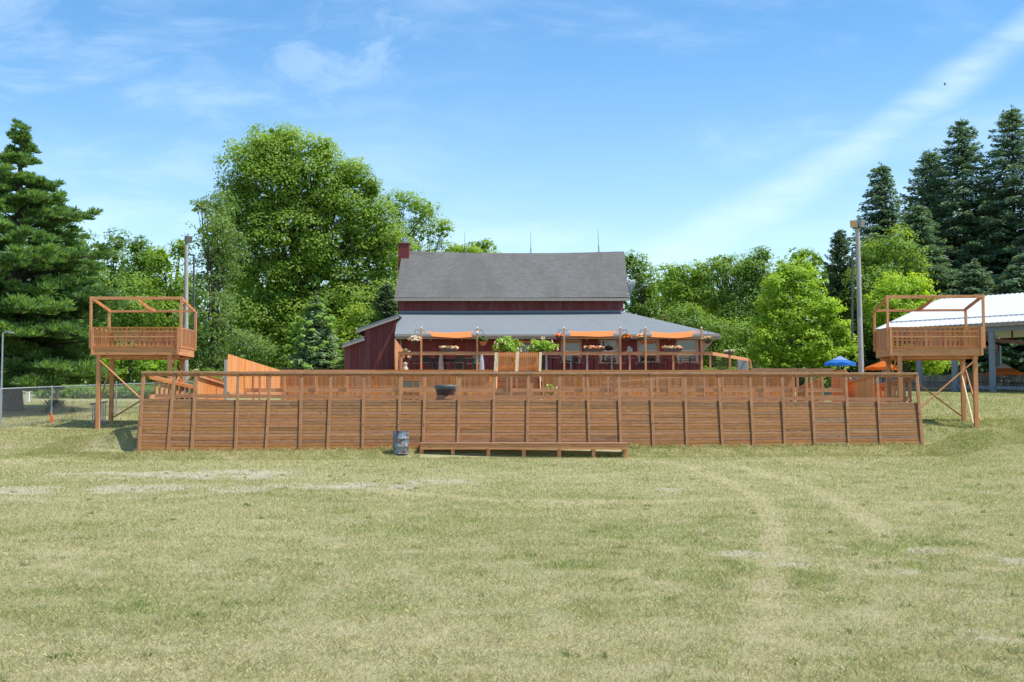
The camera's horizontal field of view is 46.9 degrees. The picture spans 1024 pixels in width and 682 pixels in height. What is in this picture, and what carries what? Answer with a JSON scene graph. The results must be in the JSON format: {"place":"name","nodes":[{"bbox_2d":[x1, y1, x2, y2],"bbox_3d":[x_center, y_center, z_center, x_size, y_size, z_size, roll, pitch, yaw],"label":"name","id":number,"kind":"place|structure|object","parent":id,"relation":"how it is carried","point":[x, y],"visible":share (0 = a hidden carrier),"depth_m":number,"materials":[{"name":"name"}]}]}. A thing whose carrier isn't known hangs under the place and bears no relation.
{"place":"outdoors","nodes":[
{"label":"outdoors","id":0,"kind":"place"},
{"bbox_2d":[394,339,404,369],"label":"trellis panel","id":1,"kind":"object","parent":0,"point":[397,347],"visible":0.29,"depth_m":66.86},
{"bbox_2d":[0,383,1023,681],"bbox_3d":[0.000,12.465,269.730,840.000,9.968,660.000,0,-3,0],"label":"ground","id":2,"kind":"structure","parent":0,"point":[128,439],"depth_m":13.95,"materials":[{"name":"plant"}]},
{"bbox_2d":[1,331,13,420],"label":"street lamp","id":3,"kind":"object","parent":2,"relation":"on","point":[2,368],"visible":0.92,"depth_m":52.39,"materials":[{"name":"metal"}]},
{"bbox_2d":[42,398,67,407],"bbox_3d":[-23.215,3.178,59.920,1.292,0.629,1.232,0,-3,0],"label":"lily clump","id":4,"kind":"object","parent":2,"relation":"on","point":[56,402],"visible":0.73,"depth_m":59.80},
{"bbox_2d":[0,118,132,411],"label":"pine tree","id":5,"kind":"object","parent":2,"relation":"on","point":[39,350],"visible":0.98,"depth_m":56.49,"materials":[{"name":"green plant"}]},
{"bbox_2d":[27,208,114,384],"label":"broadleaf tree","id":6,"kind":"object","parent":2,"relation":"on","point":[84,243],"visible":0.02,"depth_m":84.26,"materials":[{"name":"green plant"}]},
{"bbox_2d":[88,401,107,424],"bbox_3d":[-18.170,3.159,51.854,0.100,1.055,0.889,-3,-4,37],"label":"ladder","id":7,"kind":"object","parent":2,"relation":"on","point":[102,417],"visible":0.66,"depth_m":51.96,"materials":[{"name":"metal"}]},
{"bbox_2d":[0,381,197,427],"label":"chain link fence","id":8,"kind":"object","parent":2,"relation":"on","point":[52,402],"visible":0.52,"depth_m":52.53,"materials":[{"name":"metal"}]},
{"bbox_2d":[85,227,137,380],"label":"broadleaf tree","id":9,"kind":"object","parent":2,"relation":"on","point":[118,246],"visible":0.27,"depth_m":112.39,"materials":[{"name":"green plant"}]},
{"bbox_2d":[77,271,171,386],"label":"broadleaf tree","id":10,"kind":"object","parent":2,"relation":"on","point":[130,319],"visible":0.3,"depth_m":81.44,"materials":[{"name":"green plant"}]},
{"bbox_2d":[82,337,179,386],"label":"broadleaf tree","id":11,"kind":"object","parent":2,"relation":"on","point":[151,366],"visible":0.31,"depth_m":73.61,"materials":[{"name":"green plant"}]},
{"bbox_2d":[89,296,196,428],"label":"lookout tower","id":12,"kind":"structure","parent":2,"relation":"on","point":[169,346],"depth_m":50.40,"materials":[{"name":"wood"}]},
{"bbox_2d":[113,234,179,382],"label":"broadleaf tree","id":13,"kind":"object","parent":2,"relation":"on","point":[137,249],"visible":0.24,"depth_m":107.88,"materials":[{"name":"green plant"}]},
{"bbox_2d":[101,271,207,382],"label":"broadleaf tree","id":14,"kind":"object","parent":2,"relation":"on","point":[137,343],"visible":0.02,"depth_m":121.09,"materials":[{"name":"green plant"}]},
{"bbox_2d":[125,239,202,383],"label":"broadleaf tree","id":15,"kind":"object","parent":2,"relation":"on","point":[173,288],"visible":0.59,"depth_m":89.78,"materials":[{"name":"green plant"}]},
{"bbox_2d":[148,376,193,398],"bbox_3d":[-14.445,2.739,50.270,0.273,2.372,10.350,0,-3,-5],"label":"side railing","id":16,"kind":"object","parent":2,"relation":"on","point":[166,381],"visible":0.37,"depth_m":48.84,"materials":[{"name":"wood"}]},
{"bbox_2d":[183,235,194,398],"bbox_3d":[-16.476,-0.824,60.181,0.571,9.162,0.437,2,-4,-29],"label":"light pole","id":17,"kind":"object","parent":2,"relation":"on","point":[187,239],"visible":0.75,"depth_m":60.19,"materials":[{"name":"metal"}]},
{"bbox_2d":[160,274,236,383],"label":"broadleaf tree","id":18,"kind":"object","parent":2,"relation":"on","point":[192,361],"visible":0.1,"depth_m":121.29,"materials":[{"name":"green plant"}]},
{"bbox_2d":[185,369,227,399],"bbox_3d":[-13.901,2.414,53.729,1.988,2.614,7.258,1,-3,-14],"label":"side fence","id":19,"kind":"object","parent":2,"relation":"on","point":[200,387],"visible":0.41,"depth_m":53.09,"materials":[{"name":"wood"}]},
{"bbox_2d":[170,190,279,370],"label":"broadleaf tree","id":20,"kind":"object","parent":2,"relation":"on","point":[214,348],"visible":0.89,"depth_m":79.94,"materials":[{"name":"green plant"}]},
{"bbox_2d":[204,274,282,370],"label":"broadleaf tree","id":21,"kind":"object","parent":2,"relation":"on","point":[232,317],"visible":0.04,"depth_m":120.47,"materials":[{"name":"green plant"}]},
{"bbox_2d":[224,354,280,399],"bbox_3d":[-12.296,2.378,56.845,0.215,3.052,10.038,0,-3,3],"label":"side fence","id":22,"kind":"object","parent":2,"relation":"on","point":[233,363],"visible":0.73,"depth_m":55.11,"materials":[{"name":"brown wood"}]},
{"bbox_2d":[203,121,412,369],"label":"broadleaf tree","id":23,"kind":"object","parent":2,"relation":"on","point":[293,273],"visible":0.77,"depth_m":91.41,"materials":[{"name":"green plant"}]},
{"bbox_2d":[272,294,347,387],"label":"spruce tree","id":24,"kind":"object","parent":2,"relation":"on","point":[309,354],"visible":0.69,"depth_m":75.47,"materials":[{"name":"green plant"}]},
{"bbox_2d":[332,303,385,355],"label":"broadleaf tree","id":25,"kind":"object","parent":2,"relation":"on","point":[347,332],"visible":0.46,"depth_m":80.05,"materials":[{"name":"green plant"}]},
{"bbox_2d":[372,282,397,366],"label":"juniper tree","id":26,"kind":"object","parent":2,"relation":"on","point":[386,303],"visible":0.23,"depth_m":83.93,"materials":[{"name":"green plant"}]},
{"bbox_2d":[286,387,491,399],"bbox_3d":[-6.361,2.993,61.058,10.613,1.211,0.492,0,-3,0],"label":"wall bench","id":27,"kind":"object","parent":2,"relation":"on","point":[378,387],"depth_m":60.87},
{"bbox_2d":[393,431,408,453],"bbox_3d":[-4.135,3.771,43.948,0.620,0.860,0.620,0,-3,0],"label":"oil drum","id":28,"kind":"object","parent":2,"relation":"on","point":[400,442],"visible":1,"depth_m":43.70,"materials":[{"name":"metal"}]},
{"bbox_2d":[33,364,830,398],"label":"undergrowth","id":29,"kind":"object","parent":2,"relation":"on","point":[42,393],"visible":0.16,"depth_m":71.39,"materials":[{"name":"green plant"}]},
{"bbox_2d":[378,188,488,282],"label":"broadleaf tree","id":30,"kind":"object","parent":2,"relation":"on","point":[425,210],"visible":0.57,"depth_m":99.44,"materials":[{"name":"green plant"}]},
{"bbox_2d":[434,385,456,399],"bbox_3d":[-2.607,2.509,46.251,0.884,1.569,0.884,0,-3,0],"label":"planter tub","id":31,"kind":"object","parent":2,"relation":"on","point":[451,389],"visible":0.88,"depth_m":45.96,"materials":[{"name":"plastic"}]},
{"bbox_2d":[455,238,500,252],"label":"broadleaf tree","id":32,"kind":"object","parent":2,"relation":"on","point":[484,246],"visible":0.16,"depth_m":112.51,"materials":[{"name":"green plant"}]},
{"bbox_2d":[496,370,540,399],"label":"staircase","id":33,"kind":"structure","parent":2,"relation":"on","point":[516,383],"depth_m":57.95,"materials":[{"name":"wood"}]},
{"bbox_2d":[498,352,515,370],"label":"stockade gate","id":34,"kind":"structure","parent":33,"relation":"on","point":[506,361],"depth_m":59.54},
{"bbox_2d":[519,352,537,370],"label":"stockade gate","id":35,"kind":"structure","parent":33,"relation":"on","point":[533,358],"depth_m":59.54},
{"bbox_2d":[419,442,628,457],"bbox_3d":[0.439,4.145,44.469,7.826,0.631,1.122,0,-3,0],"label":"bench","id":36,"kind":"object","parent":2,"relation":"on","point":[593,447],"visible":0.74,"depth_m":43.94,"materials":[{"name":"wood"}]},
{"bbox_2d":[136,371,923,451],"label":"pen wall","id":37,"kind":"structure","parent":2,"relation":"on","point":[360,422],"depth_m":45.62,"materials":[{"name":"brown wood"}]},
{"bbox_2d":[342,238,720,394],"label":"red barn","id":38,"kind":"structure","parent":2,"relation":"on","point":[527,298],"depth_m":75.63,"materials":[{"name":"wood"}]},
{"bbox_2d":[516,341,534,370],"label":"door","id":39,"kind":"structure","parent":38,"relation":"in","point":[526,343],"depth_m":72.06,"materials":[{"name":"wood"}]},
{"bbox_2d":[560,339,581,363],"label":"window","id":40,"kind":"structure","parent":38,"relation":"in","point":[573,345],"depth_m":72.12,"materials":[{"name":"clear glass"}]},
{"bbox_2d":[598,339,618,363],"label":"window","id":41,"kind":"structure","parent":38,"relation":"in","point":[610,345],"depth_m":72.12,"materials":[{"name":"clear glass"}]},
{"bbox_2d":[628,279,646,297],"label":"satellite dish","id":42,"kind":"object","parent":38,"relation":"attached to","point":[631,284],"visible":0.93,"depth_m":78.19,"materials":[{"name":"white metal"}]},
{"bbox_2d":[637,339,659,362],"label":"window","id":43,"kind":"structure","parent":38,"relation":"in","point":[652,344],"depth_m":72.10,"materials":[{"name":"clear glass"}]},
{"bbox_2d":[675,339,698,362],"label":"window","id":44,"kind":"structure","parent":38,"relation":"in","point":[691,345],"depth_m":72.10,"materials":[{"name":"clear glass"}]},
{"bbox_2d":[281,370,791,401],"bbox_3d":[1.358,2.553,61.926,26.974,2.090,0.140,0,-3,0],"label":"picket fence","id":45,"kind":"object","parent":2,"relation":"on","point":[473,381],"visible":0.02,"depth_m":61.98,"materials":[{"name":"brown wood"}]},
{"bbox_2d":[243,371,844,401],"bbox_3d":[0.944,2.409,54.489,28.934,2.019,0.265,0,-3,0],"label":"fence","id":46,"kind":"object","parent":2,"relation":"on","point":[582,389],"visible":0.56,"depth_m":54.51,"materials":[{"name":"wood"}]},
{"bbox_2d":[466,453,623,456],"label":"weeds","id":47,"kind":"object","parent":2,"relation":"on","point":[597,455],"visible":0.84,"depth_m":44.22,"materials":[{"name":"green plant"}]},
{"bbox_2d":[395,377,733,386],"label":"deck","id":48,"kind":"structure","parent":2,"relation":"on","point":[541,379],"depth_m":65.73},
{"bbox_2d":[401,348,410,369],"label":"planter pot","id":49,"kind":"object","parent":48,"relation":"on","point":[406,359],"visible":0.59,"depth_m":67.65,"materials":[{"name":"white ceramic"}]},
{"bbox_2d":[420,327,421,369],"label":"shade post","id":50,"kind":"object","parent":48,"relation":"on","point":[421,348],"visible":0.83,"depth_m":65.96,"materials":[{"name":"brown wood"}]},
{"bbox_2d":[407,331,420,344],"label":"flower basket","id":51,"kind":"object","parent":50,"relation":"hanging from","point":[414,339],"visible":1,"depth_m":65.83,"materials":[{"name":"white plant"}]},
{"bbox_2d":[455,355,463,369],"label":"green bar chair","id":52,"kind":"object","parent":48,"relation":"on","point":[457,359],"visible":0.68,"depth_m":68.18,"materials":[{"name":"plastic"}]},
{"bbox_2d":[476,327,478,369],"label":"shade post","id":53,"kind":"object","parent":48,"relation":"on","point":[477,332],"visible":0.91,"depth_m":65.95,"materials":[{"name":"brown wood"}]},
{"bbox_2d":[423,330,475,337],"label":"shade sail","id":54,"kind":"object","parent":53,"relation":"attached to","point":[455,334],"visible":0.97,"depth_m":68.13,"materials":[{"name":"orange fabric"}]},
{"bbox_2d":[478,330,487,345],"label":"flower basket","id":55,"kind":"object","parent":53,"relation":"hanging from","point":[483,340],"visible":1,"depth_m":65.88,"materials":[{"name":"ceramic"}]},
{"bbox_2d":[536,352,548,370],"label":"planter pot","id":56,"kind":"object","parent":48,"relation":"on","point":[543,364],"visible":0.25,"depth_m":66.93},
{"bbox_2d":[525,337,559,352],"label":"hydrangea","id":57,"kind":"object","parent":56,"relation":"in","point":[544,346],"visible":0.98,"depth_m":67.03,"materials":[{"name":"green plant"}]},
{"bbox_2d":[563,327,564,369],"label":"shade post","id":58,"kind":"object","parent":48,"relation":"on","point":[563,348],"visible":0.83,"depth_m":65.96,"materials":[{"name":"brown wood"}]},
{"bbox_2d":[398,352,751,369],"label":"deck railing","id":59,"kind":"object","parent":48,"relation":"on","point":[730,357],"visible":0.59,"depth_m":66.05,"materials":[{"name":"brown wood"}]},
{"bbox_2d":[439,346,458,351],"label":"flower box","id":60,"kind":"object","parent":59,"relation":"on","point":[444,349],"visible":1,"depth_m":66.04,"materials":[{"name":"white plant"}]},
{"bbox_2d":[584,346,604,351],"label":"flower box","id":61,"kind":"object","parent":59,"relation":"on","point":[593,349],"visible":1,"depth_m":66.04,"materials":[{"name":"multicoloured plant"}]},
{"bbox_2d":[662,345,682,351],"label":"flower box","id":62,"kind":"object","parent":59,"relation":"on","point":[668,348],"visible":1,"depth_m":66.04,"materials":[{"name":"multicoloured plant"}]},
{"bbox_2d":[619,327,620,369],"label":"shade post","id":63,"kind":"object","parent":48,"relation":"on","point":[619,348],"visible":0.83,"depth_m":65.98,"materials":[{"name":"brown wood"}]},
{"bbox_2d":[566,330,617,336],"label":"shade sail","id":64,"kind":"object","parent":63,"relation":"attached to","point":[596,333],"visible":0.98,"depth_m":68.23,"materials":[{"name":"orange fabric"}]},
{"bbox_2d":[644,327,646,369],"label":"shade post","id":65,"kind":"object","parent":48,"relation":"on","point":[645,349],"visible":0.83,"depth_m":65.95,"materials":[{"name":"brown wood"}]},
{"bbox_2d":[700,327,702,369],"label":"shade post","id":66,"kind":"object","parent":48,"relation":"on","point":[701,336],"visible":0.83,"depth_m":65.96,"materials":[{"name":"brown wood"}]},
{"bbox_2d":[646,330,699,337],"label":"shade sail","id":67,"kind":"object","parent":66,"relation":"attached to","point":[674,335],"visible":0.96,"depth_m":68.22,"materials":[{"name":"orange fabric"}]},
{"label":"planter pot","id":68,"kind":"object","parent":48,"relation":"on","visible":0},
{"bbox_2d":[493,336,524,352],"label":"hydrangea","id":69,"kind":"object","parent":68,"relation":"in","point":[507,346],"visible":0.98,"depth_m":67.04,"materials":[{"name":"green plant"}]},
{"bbox_2d":[602,377,683,400],"bbox_3d":[6.434,2.536,58.010,4.027,1.671,0.170,0,-3,0],"label":"ramp rail","id":70,"kind":"object","parent":2,"relation":"on","point":[611,383],"visible":0.61,"depth_m":58.00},
{"bbox_2d":[623,249,673,320],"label":"broadleaf tree","id":71,"kind":"object","parent":2,"relation":"on","point":[640,306],"visible":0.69,"depth_m":100.19,"materials":[{"name":"green plant"}]},
{"bbox_2d":[543,387,787,401],"bbox_3d":[7.925,2.993,61.058,12.617,1.211,0.492,0,-3,0],"label":"wall bench","id":72,"kind":"object","parent":2,"relation":"on","point":[667,387],"depth_m":60.87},
{"bbox_2d":[635,271,710,367],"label":"broadleaf tree","id":73,"kind":"object","parent":2,"relation":"on","point":[661,292],"depth_m":122.28,"materials":[{"name":"green plant"}]},
{"bbox_2d":[646,259,721,324],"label":"broadleaf tree","id":74,"kind":"object","parent":2,"relation":"on","point":[678,283],"visible":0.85,"depth_m":96.77,"materials":[{"name":"green plant"}]},
{"bbox_2d":[677,277,750,369],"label":"broadleaf tree","id":75,"kind":"object","parent":2,"relation":"on","point":[718,319],"visible":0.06,"depth_m":120.82,"materials":[{"name":"green plant"}]},
{"bbox_2d":[660,301,774,386],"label":"broadleaf tree","id":76,"kind":"object","parent":2,"relation":"on","point":[735,342],"visible":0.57,"depth_m":85.53,"materials":[{"name":"green plant"}]},
{"bbox_2d":[689,252,763,366],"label":"broadleaf tree","id":77,"kind":"object","parent":2,"relation":"on","point":[721,266],"visible":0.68,"depth_m":95.81,"materials":[{"name":"green plant"}]},
{"bbox_2d":[737,360,747,369],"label":"utility box","id":78,"kind":"object","parent":2,"relation":"on","point":[741,366],"visible":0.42,"depth_m":72.49,"materials":[{"name":"grey plastic"}]},
{"bbox_2d":[714,245,789,367],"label":"broadleaf tree","id":79,"kind":"object","parent":2,"relation":"on","point":[751,276],"visible":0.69,"depth_m":93.78,"materials":[{"name":"green plant"}]},
{"bbox_2d":[721,270,816,369],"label":"broadleaf tree","id":80,"kind":"object","parent":2,"relation":"on","point":[769,329],"visible":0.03,"depth_m":120.63,"materials":[{"name":"green plant"}]},
{"bbox_2d":[751,368,834,401],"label":"fence","id":81,"kind":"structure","parent":2,"relation":"on","point":[788,369],"depth_m":60.96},
{"bbox_2d":[767,247,823,366],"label":"broadleaf tree","id":82,"kind":"object","parent":2,"relation":"on","point":[814,258],"visible":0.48,"depth_m":104.18,"materials":[{"name":"green plant"}]},
{"bbox_2d":[746,254,864,385],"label":"broadleaf tree","id":83,"kind":"object","parent":2,"relation":"on","point":[777,347],"visible":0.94,"depth_m":77.57,"materials":[{"name":"green plant"}]},
{"bbox_2d":[799,377,823,401],"bbox_3d":[15.110,2.688,60.017,0.271,1.700,4.270,0,-3,-1],"label":"side fence","id":84,"kind":"object","parent":2,"relation":"on","point":[816,384],"visible":0.21,"depth_m":58.35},
{"bbox_2d":[784,261,847,367],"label":"broadleaf tree","id":85,"kind":"object","parent":2,"relation":"on","point":[824,273],"visible":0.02,"depth_m":121.93,"materials":[{"name":"green plant"}]},
{"bbox_2d":[831,369,851,401],"bbox_3d":[16.321,2.476,58.706,0.390,2.072,3.495,0,-3,0],"label":"side fence","id":86,"kind":"object","parent":2,"relation":"on","point":[837,381],"visible":0.41,"depth_m":58.72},
{"bbox_2d":[817,228,872,380],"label":"cedar tree","id":87,"kind":"object","parent":2,"relation":"on","point":[836,286],"visible":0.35,"depth_m":89.95,"materials":[{"name":"green plant"}]},
{"bbox_2d":[850,220,864,377],"bbox_3d":[17.082,-1.213,58.139,0.783,9.543,0.445,0,-3,0],"label":"light pole","id":88,"kind":"object","parent":2,"relation":"on","point":[856,223],"visible":0.91,"depth_m":58.16,"materials":[{"name":"metal"}]},
{"bbox_2d":[847,377,873,401],"bbox_3d":[16.442,2.537,55.797,0.140,1.815,5.316,0,-3,4],"label":"side fence","id":89,"kind":"object","parent":2,"relation":"on","point":[857,386],"visible":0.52,"depth_m":55.51,"materials":[{"name":"wood"}]},
{"bbox_2d":[812,160,923,384],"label":"spruce tree","id":90,"kind":"object","parent":2,"relation":"on","point":[878,194],"visible":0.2,"depth_m":97.23,"materials":[{"name":"green plant"}]},
{"bbox_2d":[865,361,896,372],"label":"patio umbrella","id":91,"kind":"object","parent":2,"relation":"on","point":[881,365],"visible":0.66,"depth_m":67.07,"materials":[{"name":"fabric"}]},
{"bbox_2d":[831,221,937,372],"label":"broadleaf tree","id":92,"kind":"object","parent":2,"relation":"on","point":[868,258],"visible":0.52,"depth_m":88.04,"materials":[{"name":"green plant"}]},
{"bbox_2d":[874,377,914,401],"bbox_3d":[16.865,2.726,52.876,0.273,2.100,8.127,0,-3,4],"label":"side railing","id":93,"kind":"object","parent":2,"relation":"on","point":[893,390],"visible":0.2,"depth_m":51.62,"materials":[{"name":"wood"}]},
{"bbox_2d":[862,270,959,387],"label":"broadleaf tree","id":94,"kind":"object","parent":2,"relation":"on","point":[910,285],"visible":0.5,"depth_m":81.76,"materials":[{"name":"green plant"}]},
{"bbox_2d":[864,200,962,385],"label":"spruce tree","id":95,"kind":"object","parent":2,"relation":"on","point":[919,227],"visible":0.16,"depth_m":92.78,"materials":[{"name":"green plant"}]},
{"bbox_2d":[873,294,985,427],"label":"lookout tower","id":96,"kind":"structure","parent":2,"relation":"on","point":[954,344],"depth_m":48.62,"materials":[{"name":"wood"}]},
{"bbox_2d":[847,372,1023,388],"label":"grey fence","id":97,"kind":"object","parent":2,"relation":"on","point":[937,381],"visible":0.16,"depth_m":74.67,"materials":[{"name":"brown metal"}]},
{"bbox_2d":[899,150,974,288],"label":"spruce tree","id":98,"kind":"object","parent":2,"relation":"on","point":[925,171],"visible":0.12,"depth_m":101.41,"materials":[{"name":"green plant"}]},
{"bbox_2d":[876,292,1023,391],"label":"pavilion","id":99,"kind":"structure","parent":2,"relation":"on","point":[1004,315],"depth_m":68.24,"materials":[{"name":"white metal"}]},
{"bbox_2d":[908,117,1018,293],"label":"spruce tree","id":100,"kind":"object","parent":2,"relation":"on","point":[961,156],"visible":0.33,"depth_m":97.86,"materials":[{"name":"green plant"}]},
{"bbox_2d":[961,373,973,426],"bbox_3d":[18.966,2.457,49.138,0.070,2.375,1.456,0,-3,2],"label":"loose pole","id":101,"kind":"object","parent":2,"relation":"on","point":[967,400],"visible":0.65,"depth_m":49.10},
{"bbox_2d":[913,258,1023,387],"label":"spruce tree","id":102,"kind":"object","parent":2,"relation":"on","point":[973,277],"visible":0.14,"depth_m":87.53,"materials":[{"name":"green plant"}]},
{"bbox_2d":[945,105,1023,292],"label":"spruce tree","id":103,"kind":"object","parent":2,"relation":"on","point":[1009,193],"visible":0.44,"depth_m":96.14,"materials":[{"name":"green plant"}]},
{"bbox_2d":[967,251,1023,386],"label":"spruce tree","id":104,"kind":"object","parent":2,"relation":"on","point":[1017,279],"visible":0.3,"depth_m":85.55,"materials":[{"name":"green plant"}]},
{"bbox_2d":[984,363,1022,377],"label":"patio umbrella","id":105,"kind":"object","parent":2,"relation":"on","point":[1003,369],"visible":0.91,"depth_m":66.22,"materials":[{"name":"fabric"}]},
{"bbox_2d":[999,198,1023,288],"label":"spruce tree","id":106,"kind":"object","parent":2,"relation":"on","point":[1016,252],"visible":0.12,"depth_m":93.00,"materials":[{"name":"green plant"}]},
{"bbox_2d":[0,0,1023,382],"label":"sky","id":107,"kind":"structure","parent":0,"point":[681,131],"materials":[{"name":"blue"}]},
{"bbox_2d":[824,356,855,365],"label":"patio umbrella","id":108,"kind":"object","parent":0,"point":[839,361],"visible":0.92,"depth_m":66.05,"materials":[{"name":"fabric"}]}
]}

